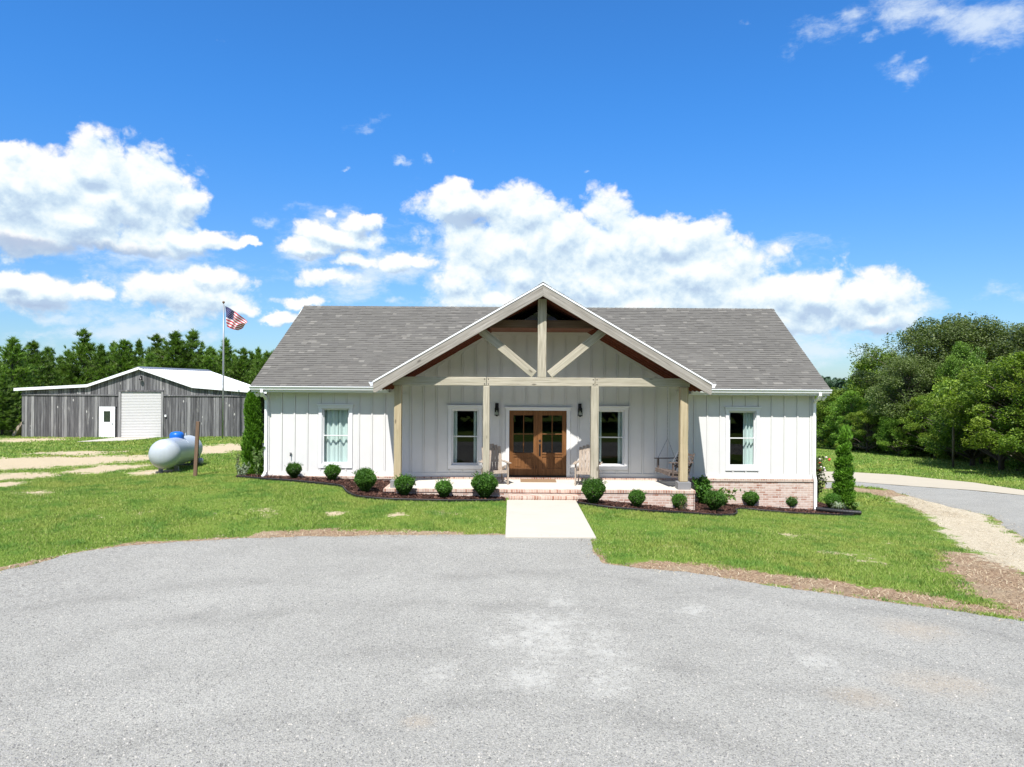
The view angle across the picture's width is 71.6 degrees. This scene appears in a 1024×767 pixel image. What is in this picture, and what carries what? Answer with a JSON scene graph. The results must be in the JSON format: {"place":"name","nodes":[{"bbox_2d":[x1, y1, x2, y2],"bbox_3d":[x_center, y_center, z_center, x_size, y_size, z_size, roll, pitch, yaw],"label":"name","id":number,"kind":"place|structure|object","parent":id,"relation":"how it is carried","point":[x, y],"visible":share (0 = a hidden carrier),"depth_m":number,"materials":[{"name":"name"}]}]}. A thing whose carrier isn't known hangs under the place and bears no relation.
{"place":"outdoors","nodes":[
{"label":"outdoors","id":0,"kind":"place"},
{"bbox_2d":[0,532,1023,766],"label":"gravel driveway","id":1,"kind":"structure","parent":0,"point":[366,546],"depth_m":8.64,"materials":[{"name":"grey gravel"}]},
{"bbox_2d":[0,411,1023,620],"bbox_3d":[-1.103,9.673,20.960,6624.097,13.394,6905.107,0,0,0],"label":"ground","id":2,"kind":"structure","parent":0,"point":[980,546],"depth_m":15.96,"materials":[{"name":"green plant"}]},
{"bbox_2d":[0,374,21,430],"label":"pine tree","id":3,"kind":"object","parent":2,"relation":"on","point":[6,422],"visible":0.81,"depth_m":48.58,"materials":[{"name":"green plant"}]},
{"bbox_2d":[0,372,21,434],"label":"pine tree","id":4,"kind":"object","parent":2,"relation":"on","point":[4,379],"visible":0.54,"depth_m":49.98,"materials":[{"name":"green plant"}]},
{"bbox_2d":[4,382,21,430],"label":"pine tree","id":5,"kind":"object","parent":2,"relation":"on","point":[16,398],"visible":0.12,"depth_m":51.94,"materials":[{"name":"green plant"}]},
{"bbox_2d":[12,422,21,435],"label":"leaning boards","id":6,"kind":"object","parent":2,"relation":"on","point":[19,431],"visible":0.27,"depth_m":48.45,"materials":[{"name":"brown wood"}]},
{"bbox_2d":[0,335,51,431],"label":"pine tree","id":7,"kind":"object","parent":2,"relation":"on","point":[12,353],"visible":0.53,"depth_m":52.86,"materials":[{"name":"green plant"}]},
{"bbox_2d":[5,339,68,391],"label":"pine tree","id":8,"kind":"object","parent":2,"relation":"on","point":[35,353],"visible":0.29,"depth_m":61.86,"materials":[{"name":"green plant"}]},
{"bbox_2d":[39,346,63,384],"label":"pine tree","id":9,"kind":"object","parent":2,"relation":"on","point":[53,359],"visible":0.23,"depth_m":65.84,"materials":[{"name":"green plant"}]},
{"bbox_2d":[49,349,91,385],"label":"pine tree","id":10,"kind":"object","parent":2,"relation":"on","point":[63,369],"visible":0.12,"depth_m":65.68,"materials":[{"name":"green plant"}]},
{"bbox_2d":[64,366,90,384],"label":"pine tree","id":11,"kind":"object","parent":2,"relation":"on","point":[75,375],"visible":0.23,"depth_m":65.06,"materials":[{"name":"green plant"}]},
{"bbox_2d":[49,327,108,384],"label":"pine tree","id":12,"kind":"object","parent":2,"relation":"on","point":[83,348],"visible":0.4,"depth_m":65.31,"materials":[{"name":"green plant"}]},
{"bbox_2d":[76,343,113,384],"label":"pine tree","id":13,"kind":"object","parent":2,"relation":"on","point":[100,354],"visible":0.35,"depth_m":63.65,"materials":[{"name":"green plant"}]},
{"bbox_2d":[103,340,121,378],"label":"pine tree","id":14,"kind":"object","parent":2,"relation":"on","point":[112,345],"visible":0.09,"depth_m":65.81,"materials":[{"name":"green plant"}]},
{"bbox_2d":[78,437,153,441],"bbox_3d":[-25.321,3.599,46.036,2.811,0.105,5.810,0,0,0],"label":"concrete apron","id":15,"kind":"object","parent":2,"relation":"on","point":[120,438],"visible":0.75,"depth_m":45.59,"materials":[{"name":"grey concrete"}]},
{"bbox_2d":[88,339,146,382],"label":"pine tree","id":16,"kind":"object","parent":2,"relation":"on","point":[125,352],"visible":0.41,"depth_m":63.61,"materials":[{"name":"green plant"}]},
{"bbox_2d":[133,338,145,363],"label":"pine tree","id":17,"kind":"object","parent":2,"relation":"on","point":[139,345],"visible":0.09,"depth_m":66.87,"materials":[{"name":"green plant"}]},
{"bbox_2d":[14,366,266,437],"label":"barn","id":18,"kind":"structure","parent":2,"relation":"on","point":[138,401],"depth_m":47.99,"materials":[{"name":"grey wood"}]},
{"bbox_2d":[99,407,114,436],"bbox_3d":[-27.338,2.607,47.957,1.080,2.090,0.145,0,0,0],"label":"door","id":19,"kind":"structure","parent":18,"relation":"in","point":[107,414],"depth_m":47.96,"materials":[{"name":"white metal"}]},
{"bbox_2d":[121,392,160,436],"bbox_3d":[-25.034,2.100,47.984,2.720,3.074,0.028,0,0,0],"label":"roll up door","id":20,"kind":"structure","parent":18,"relation":"in","point":[149,402],"depth_m":47.97,"materials":[{"name":"white metal"}]},
{"bbox_2d":[132,332,166,362],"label":"pine tree","id":21,"kind":"object","parent":2,"relation":"on","point":[157,338],"visible":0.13,"depth_m":65.78,"materials":[{"name":"green plant"}]},
{"bbox_2d":[138,352,160,385],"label":"pine tree","id":22,"kind":"object","parent":2,"relation":"on","point":[149,361],"visible":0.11,"depth_m":62.20,"materials":[{"name":"green plant"}]},
{"bbox_2d":[139,330,201,368],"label":"pine tree","id":23,"kind":"object","parent":2,"relation":"on","point":[177,342],"visible":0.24,"depth_m":64.42,"materials":[{"name":"green plant"}]},
{"bbox_2d":[158,353,183,367],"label":"pine tree","id":24,"kind":"object","parent":2,"relation":"on","point":[167,356],"visible":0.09,"depth_m":64.23,"materials":[{"name":"green plant"}]},
{"bbox_2d":[148,431,203,470],"bbox_3d":[-12.454,2.613,26.643,1.199,1.650,4.722,0,0,-13],"label":"propane tank","id":25,"kind":"object","parent":2,"relation":"on","point":[175,449],"visible":0.89,"depth_m":24.74,"materials":[{"name":"metal"}]},
{"bbox_2d":[175,328,215,369],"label":"pine tree","id":26,"kind":"object","parent":2,"relation":"on","point":[193,342],"visible":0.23,"depth_m":65.63,"materials":[{"name":"green plant"}]},
{"bbox_2d":[193,421,199,475],"bbox_3d":[-10.374,2.299,23.350,0.110,2.100,0.090,3,-1,-6],"label":"wooden post","id":27,"kind":"object","parent":2,"relation":"on","point":[196,452],"visible":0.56,"depth_m":23.31,"materials":[{"name":"brown wood"}]},
{"bbox_2d":[199,354,217,372],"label":"pine tree","id":28,"kind":"object","parent":2,"relation":"on","point":[207,361],"visible":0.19,"depth_m":64.82,"materials":[{"name":"green plant"}]},
{"bbox_2d":[197,346,226,373],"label":"pine tree","id":29,"kind":"object","parent":2,"relation":"on","point":[213,352],"visible":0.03,"depth_m":67.94,"materials":[{"name":"green plant"}]},
{"bbox_2d":[222,301,224,438],"bbox_3d":[-18.706,-0.725,46.000,0.170,9.230,0.170,0,0,0],"label":"flagpole","id":30,"kind":"object","parent":2,"relation":"on","point":[223,302],"visible":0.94,"depth_m":45.97,"materials":[{"name":"metal"}]},
{"bbox_2d":[225,306,246,329],"bbox_3d":[-17.842,-4.231,45.995,1.457,1.558,0.416,0,0,-9],"label":"flag","id":31,"kind":"object","parent":30,"relation":"attached to","point":[235,320],"visible":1,"depth_m":46.02,"materials":[{"name":"multicoloured fabric"}]},
{"bbox_2d":[213,337,246,380],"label":"pine tree","id":32,"kind":"object","parent":2,"relation":"on","point":[227,349],"visible":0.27,"depth_m":65.76,"materials":[{"name":"green plant"}]},
{"bbox_2d":[218,346,257,384],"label":"pine tree","id":33,"kind":"object","parent":2,"relation":"on","point":[242,364],"visible":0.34,"depth_m":64.69,"materials":[{"name":"green plant"}]},
{"bbox_2d":[240,390,263,473],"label":"columnar cypress","id":34,"kind":"object","parent":2,"relation":"on","point":[252,435],"visible":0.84,"depth_m":23.10,"materials":[{"name":"green plant"}]},
{"bbox_2d":[244,350,270,382],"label":"pine tree","id":35,"kind":"object","parent":2,"relation":"on","point":[265,357],"visible":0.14,"depth_m":63.05,"materials":[{"name":"green plant"}]},
{"bbox_2d":[252,346,262,376],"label":"pine tree","id":36,"kind":"object","parent":2,"relation":"on","point":[258,355],"visible":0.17,"depth_m":67.74,"materials":[{"name":"green plant"}]},
{"bbox_2d":[237,476,503,501],"bbox_3d":[-4.608,3.099,20.248,8.740,0.437,1.443,0,0,17],"label":"bed edging","id":37,"kind":"object","parent":2,"relation":"on","point":[380,498],"visible":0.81,"depth_m":19.52,"materials":[{"name":"black plastic"}]},
{"bbox_2d":[0,429,1023,620],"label":"grass","id":38,"kind":"structure","parent":2,"relation":"on","point":[217,460],"depth_m":17.43,"materials":[{"name":"green plant"}]},
{"bbox_2d":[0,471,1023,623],"bbox_3d":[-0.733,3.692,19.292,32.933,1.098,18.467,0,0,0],"label":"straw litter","id":39,"kind":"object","parent":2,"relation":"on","point":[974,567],"visible":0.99,"depth_m":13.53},
{"bbox_2d":[249,282,831,509],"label":"house","id":40,"kind":"structure","parent":2,"relation":"on","point":[542,380],"depth_m":22.39,"materials":[{"name":"paint"}]},
{"bbox_2d":[317,404,353,467],"bbox_3d":[-5.561,1.704,22.483,1.177,2.120,0.336,0,0,0],"label":"window","id":41,"kind":"structure","parent":40,"relation":"in","point":[335,444],"depth_m":22.56,"materials":[{"name":"paint"}]},
{"bbox_2d":[447,405,482,468],"bbox_3d":[-1.478,1.730,22.483,1.177,2.120,0.336,0,0,0],"label":"window","id":42,"kind":"structure","parent":40,"relation":"in","point":[452,409],"depth_m":22.40,"materials":[{"name":"paint"}]},
{"bbox_2d":[479,444,510,484],"bbox_3d":[-0.531,2.428,21.402,0.830,1.163,0.828,0,0,-17],"label":"porch chair","id":43,"kind":"object","parent":40,"relation":"on","point":[494,457],"visible":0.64,"depth_m":21.64,"materials":[{"name":"brown wood"}]},
{"bbox_2d":[509,410,537,474],"bbox_3d":[0.363,1.877,22.444,0.898,2.045,0.063,0,0,0],"label":"door","id":44,"kind":"structure","parent":40,"relation":"in","point":[522,463],"depth_m":22.43,"materials":[{"name":"brown wood"}]},
{"bbox_2d":[520,479,555,481],"bbox_3d":[0.810,3.007,22.000,1.100,0.022,0.560,0,0,0],"label":"doormat","id":45,"kind":"object","parent":40,"relation":"on","point":[537,480],"visible":1,"depth_m":21.94,"materials":[{"name":"brown fabric"}]},
{"bbox_2d":[538,411,566,475],"bbox_3d":[1.267,1.883,22.414,0.898,2.045,0.122,0,0,0],"label":"door","id":46,"kind":"structure","parent":40,"relation":"in","point":[548,463],"depth_m":22.43,"materials":[{"name":"brown wood"}]},
{"bbox_2d":[573,445,602,485],"bbox_3d":[2.275,2.446,21.303,0.830,1.163,0.828,0,0,12],"label":"porch chair","id":47,"kind":"object","parent":40,"relation":"on","point":[584,464],"visible":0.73,"depth_m":21.55,"materials":[{"name":"brown wood"}]},
{"bbox_2d":[599,406,629,469],"bbox_3d":[3.114,1.760,22.483,1.177,2.120,0.336,0,0,0],"label":"window","id":48,"kind":"structure","parent":40,"relation":"in","point":[622,411],"depth_m":22.40,"materials":[{"name":"paint"}]},
{"bbox_2d":[654,395,694,477],"bbox_3d":[4.912,1.356,21.406,0.838,2.845,1.360,0,0,-8],"label":"porch swing","id":49,"kind":"object","parent":40,"relation":"hanging from","point":[672,473],"visible":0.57,"depth_m":21.21,"materials":[{"name":"grey wood"}]},
{"bbox_2d":[724,406,761,470],"bbox_3d":[7.258,1.787,22.483,1.178,2.120,0.337,0,0,0],"label":"window","id":50,"kind":"structure","parent":40,"relation":"in","point":[751,415],"depth_m":22.40,"materials":[{"name":"paint"}]},
{"bbox_2d":[236,473,851,513],"bbox_3d":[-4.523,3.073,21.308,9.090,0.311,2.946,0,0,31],"label":"mulch bed","id":51,"kind":"object","parent":2,"relation":"on","point":[375,489],"visible":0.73,"depth_m":20.20,"materials":[{"name":"brown wood"}]},
{"bbox_2d":[235,462,250,475],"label":"sage plant","id":52,"kind":"object","parent":51,"relation":"on","point":[243,469],"visible":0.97,"depth_m":22.55,"materials":[{"name":"green plant"}]},
{"bbox_2d":[251,446,264,475],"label":"weed","id":53,"kind":"object","parent":51,"relation":"on","point":[257,460],"visible":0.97,"depth_m":22.25,"materials":[{"name":"green plant"}]},
{"bbox_2d":[284,462,303,477],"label":"round shrub","id":54,"kind":"object","parent":51,"relation":"on","point":[293,470],"visible":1,"depth_m":21.89,"materials":[{"name":"green plant"}]},
{"bbox_2d":[323,462,340,479],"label":"round shrub","id":55,"kind":"object","parent":51,"relation":"on","point":[332,471],"visible":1,"depth_m":21.77,"materials":[{"name":"green plant"}]},
{"bbox_2d":[352,466,377,491],"bbox_3d":[-4.164,2.755,20.245,0.758,0.770,0.765,0,0,31],"label":"round shrub","id":56,"kind":"object","parent":51,"relation":"on","point":[365,479],"visible":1,"depth_m":20.08,"materials":[{"name":"green plant"}]},
{"bbox_2d":[393,473,415,494],"bbox_3d":[-3.020,2.847,19.961,0.708,0.706,0.656,0,0,8],"label":"round shrub","id":57,"kind":"object","parent":51,"relation":"on","point":[400,483],"visible":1,"depth_m":19.82,"materials":[{"name":"green plant"}]},
{"bbox_2d":[434,478,452,496],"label":"round shrub","id":58,"kind":"object","parent":51,"relation":"on","point":[444,488],"visible":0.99,"depth_m":19.73,"materials":[{"name":"green plant"}]},
{"bbox_2d":[471,470,497,497],"bbox_3d":[-0.782,2.857,19.972,0.791,0.841,0.869,0,0,21],"label":"round shrub","id":59,"kind":"object","parent":51,"relation":"on","point":[481,483],"visible":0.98,"depth_m":19.80,"materials":[{"name":"green plant"}]},
{"bbox_2d":[577,501,854,516],"bbox_3d":[6.404,3.692,20.463,9.440,0.889,1.345,0,0,-21],"label":"bed edging","id":60,"kind":"object","parent":2,"relation":"on","point":[694,513],"visible":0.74,"depth_m":19.38,"materials":[{"name":"black plastic"}]},
{"bbox_2d":[578,499,854,515],"bbox_3d":[6.688,3.687,21.392,10.359,0.790,3.799,0,0,-35],"label":"mulch bed","id":61,"kind":"object","parent":2,"relation":"on","point":[618,504],"visible":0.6,"depth_m":20.39,"materials":[{"name":"brown wood"}]},
{"bbox_2d":[581,477,606,502],"bbox_3d":[2.245,2.942,19.525,0.736,0.796,0.765,0,0,-3],"label":"round shrub","id":62,"kind":"object","parent":61,"relation":"on","point":[592,490],"visible":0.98,"depth_m":19.35,"materials":[{"name":"green plant"}]},
{"bbox_2d":[628,488,646,506],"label":"round shrub","id":63,"kind":"object","parent":61,"relation":"on","point":[637,494],"visible":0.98,"depth_m":19.45,"materials":[{"name":"green plant"}]},
{"bbox_2d":[671,492,687,509],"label":"round shrub","id":64,"kind":"object","parent":61,"relation":"on","point":[679,501],"visible":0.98,"depth_m":20.04,"materials":[{"name":"green plant"}]},
{"bbox_2d":[692,474,712,503],"bbox_3d":[5.849,3.271,21.911,0.642,0.950,0.588,0,0,-37],"label":"leafy shrub","id":65,"kind":"object","parent":61,"relation":"on","point":[702,483],"visible":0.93,"depth_m":21.79,"materials":[{"name":"green plant"}]},
{"bbox_2d":[703,488,725,509],"bbox_3d":[5.852,3.368,20.500,0.659,0.709,0.748,0,0,21],"label":"round shrub","id":66,"kind":"object","parent":61,"relation":"on","point":[710,496],"visible":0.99,"depth_m":20.34,"materials":[{"name":"green plant"}]},
{"bbox_2d":[719,487,740,504],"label":"pale plant","id":67,"kind":"object","parent":61,"relation":"on","point":[728,495],"visible":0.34,"depth_m":21.83,"materials":[{"name":"green plant"}]},
{"bbox_2d":[742,490,759,505],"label":"round shrub","id":68,"kind":"object","parent":61,"relation":"on","point":[749,501],"visible":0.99,"depth_m":22.11,"materials":[{"name":"green plant"}]},
{"bbox_2d":[786,496,797,506],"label":"round shrub","id":69,"kind":"object","parent":61,"relation":"on","point":[793,500],"visible":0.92,"depth_m":22.26,"materials":[{"name":"green plant"}]},
{"bbox_2d":[816,456,830,499],"bbox_3d":[10.338,3.253,24.375,1.041,1.718,1.099,0,0,0],"label":"rose bush","id":70,"kind":"object","parent":61,"relation":"on","point":[820,470],"visible":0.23,"depth_m":24.14,"materials":[{"name":"green plant"}]},
{"bbox_2d":[823,492,841,508],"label":"round shrub","id":71,"kind":"object","parent":61,"relation":"on","point":[828,499],"visible":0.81,"depth_m":22.75,"materials":[{"name":"green plant"}]},
{"bbox_2d":[816,507,861,514],"bbox_3d":[10.055,3.928,21.883,1.321,0.203,0.208,0,0,11],"label":"drain hose","id":72,"kind":"object","parent":61,"relation":"on","point":[842,511],"visible":0.99,"depth_m":21.80,"materials":[{"name":"black plastic"}]},
{"bbox_2d":[831,424,856,508],"bbox_3d":[10.746,2.743,22.998,0.844,2.913,0.826,0,0,0],"label":"conical shrub","id":73,"kind":"object","parent":61,"relation":"on","point":[843,484],"visible":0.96,"depth_m":22.86,"materials":[{"name":"green plant"}]},
{"bbox_2d":[816,395,854,447],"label":"broadleaf tree","id":74,"kind":"object","parent":2,"relation":"on","point":[824,428],"visible":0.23,"depth_m":64.86,"materials":[{"name":"green plant"}]},
{"bbox_2d":[816,387,857,448],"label":"broadleaf tree","id":75,"kind":"object","parent":2,"relation":"on","point":[821,404],"visible":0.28,"depth_m":65.25,"materials":[{"name":"green plant"}]},
{"bbox_2d":[824,394,869,449],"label":"broadleaf tree","id":76,"kind":"object","parent":2,"relation":"on","point":[856,448],"visible":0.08,"depth_m":62.88,"materials":[{"name":"green plant"}]},
{"bbox_2d":[825,390,873,450],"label":"broadleaf tree","id":77,"kind":"object","parent":2,"relation":"on","point":[842,404],"visible":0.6,"depth_m":60.90,"materials":[{"name":"green plant"}]},
{"bbox_2d":[835,409,892,452],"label":"broadleaf tree","id":78,"kind":"object","parent":2,"relation":"on","point":[868,420],"visible":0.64,"depth_m":56.30,"materials":[{"name":"green plant"}]},
{"bbox_2d":[849,406,895,452],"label":"broadleaf tree","id":79,"kind":"object","parent":2,"relation":"on","point":[877,450],"visible":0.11,"depth_m":58.46,"materials":[{"name":"green plant"}]},
{"bbox_2d":[843,346,903,402],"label":"broadleaf tree","id":80,"kind":"object","parent":2,"relation":"on","point":[868,367],"visible":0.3,"depth_m":62.91,"materials":[{"name":"green plant"}]},
{"bbox_2d":[815,375,933,401],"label":"wood","id":81,"kind":"object","parent":2,"relation":"on","point":[837,383],"visible":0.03,"depth_m":403.81,"materials":[{"name":"green plant"}]},
{"bbox_2d":[858,390,896,451],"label":"broadleaf tree","id":82,"kind":"object","parent":2,"relation":"on","point":[867,403],"visible":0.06,"depth_m":58.77,"materials":[{"name":"green plant"}]},
{"bbox_2d":[873,414,924,455],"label":"broadleaf tree","id":83,"kind":"object","parent":2,"relation":"on","point":[889,424],"visible":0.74,"depth_m":51.83,"materials":[{"name":"green plant"}]},
{"bbox_2d":[875,400,934,455],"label":"broadleaf tree","id":84,"kind":"object","parent":2,"relation":"on","point":[879,425],"visible":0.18,"depth_m":52.67,"materials":[{"name":"green plant"}]},
{"bbox_2d":[865,353,947,455],"bbox_3d":[29.648,1.694,53.267,6.480,7.897,7.118,0,0,14],"label":"oak tree","id":85,"kind":"object","parent":2,"relation":"on","point":[885,410],"visible":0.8,"depth_m":52.37,"materials":[{"name":"green plant"}]},
{"bbox_2d":[893,395,929,453],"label":"broadleaf tree","id":86,"kind":"object","parent":2,"relation":"on","point":[918,430],"visible":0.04,"depth_m":52.88,"materials":[{"name":"green plant"}]},
{"bbox_2d":[893,393,949,459],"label":"broadleaf tree","id":87,"kind":"object","parent":2,"relation":"on","point":[920,407],"visible":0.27,"depth_m":49.66,"materials":[{"name":"green plant"}]},
{"bbox_2d":[846,321,1000,430],"bbox_3d":[32.902,0.545,55.159,10.614,10.860,10.470,0,0,-10],"label":"oak tree","id":88,"kind":"object","parent":2,"relation":"on","point":[909,339],"visible":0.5,"depth_m":54.44,"materials":[{"name":"green plant"}]},
{"bbox_2d":[917,411,977,459],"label":"broadleaf tree","id":89,"kind":"object","parent":2,"relation":"on","point":[945,452],"visible":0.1,"depth_m":47.30,"materials":[{"name":"green plant"}]},
{"bbox_2d":[881,312,1017,399],"bbox_3d":[35.322,0.196,57.346,10.764,11.868,11.823,0,0,-19],"label":"oak tree","id":90,"kind":"object","parent":2,"relation":"on","point":[959,320],"visible":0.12,"depth_m":55.04,"materials":[{"name":"green plant"}]},
{"bbox_2d":[931,379,976,466],"bbox_3d":[25.000,2.359,40.236,2.263,5.289,2.334,0,0,0],"label":"young tree","id":91,"kind":"object","parent":2,"relation":"on","point":[949,386],"visible":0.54,"depth_m":40.10,"materials":[{"name":"green plant"}]},
{"bbox_2d":[906,371,1012,466],"bbox_3d":[27.227,2.175,42.251,5.980,5.820,6.568,0,0,-41],"label":"broadleaf tree","id":92,"kind":"object","parent":2,"relation":"on","point":[971,455],"visible":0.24,"depth_m":42.16,"materials":[{"name":"green plant"}]},
{"bbox_2d":[934,341,987,457],"bbox_3d":[31.538,1.282,50.074,3.709,8.626,4.082,0,0,-42],"label":"broadleaf tree","id":93,"kind":"object","parent":2,"relation":"on","point":[952,368],"visible":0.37,"depth_m":49.63,"materials":[{"name":"green plant"}]},
{"bbox_2d":[936,400,997,464],"bbox_3d":[29.306,2.898,44.584,5.295,4.568,5.234,0,0,12],"label":"broadleaf tree","id":94,"kind":"object","parent":2,"relation":"on","point":[981,458],"visible":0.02,"depth_m":43.99,"materials":[{"name":"green plant"}]},
{"bbox_2d":[938,393,1015,462],"bbox_3d":[31.447,2.624,46.153,6.796,5.420,6.339,0,0,-42],"label":"broadleaf tree","id":95,"kind":"object","parent":2,"relation":"on","point":[990,460],"visible":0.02,"depth_m":46.88,"materials":[{"name":"green plant"}]},
{"bbox_2d":[931,359,1023,470],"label":"broadleaf tree","id":96,"kind":"object","parent":2,"relation":"on","point":[1001,458],"visible":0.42,"depth_m":38.91,"materials":[{"name":"green plant"}]},
{"bbox_2d":[935,316,1023,382],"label":"oak tree","id":97,"kind":"object","parent":2,"relation":"on","point":[1003,328],"visible":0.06,"depth_m":53.55,"materials":[{"name":"green plant"}]},
{"bbox_2d":[943,351,1023,462],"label":"broadleaf tree","id":98,"kind":"object","parent":2,"relation":"on","point":[1011,436],"visible":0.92,"depth_m":35.94,"materials":[{"name":"green plant"}]},
{"bbox_2d":[947,324,1023,373],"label":"oak tree","id":99,"kind":"object","parent":2,"relation":"on","point":[1002,344],"visible":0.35,"depth_m":51.80,"materials":[{"name":"green plant"}]},
{"bbox_2d":[993,379,1023,468],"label":"broadleaf tree","id":100,"kind":"object","parent":2,"relation":"on","point":[1015,465],"visible":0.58,"depth_m":36.00,"materials":[{"name":"green plant"}]},
{"bbox_2d":[996,373,1020,471],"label":"young tree","id":101,"kind":"object","parent":2,"relation":"on","point":[1018,469],"visible":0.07,"depth_m":38.59,"materials":[{"name":"green plant"}]},
{"bbox_2d":[0,0,1023,379],"label":"sky","id":102,"kind":"structure","parent":0,"point":[852,171],"materials":[{"name":"blue"}]},
{"bbox_2d":[505,500,595,538],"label":"walkway path","id":103,"kind":"structure","parent":0,"point":[545,518],"depth_m":16.81,"materials":[{"name":"concrete"}]},
{"bbox_2d":[816,442,1014,462],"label":"tall grass","id":104,"kind":"structure","parent":0,"point":[963,458],"depth_m":55.04,"materials":[{"name":"green plant"}]},
{"bbox_2d":[816,471,1023,494],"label":"concrete road","id":105,"kind":"structure","parent":0,"point":[892,479],"depth_m":32.05,"materials":[{"name":"beige concrete"}]},
{"bbox_2d":[825,482,1023,536],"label":"gravel road","id":106,"kind":"structure","parent":0,"point":[1010,507],"depth_m":25.80,"materials":[{"name":"grey gravel"}]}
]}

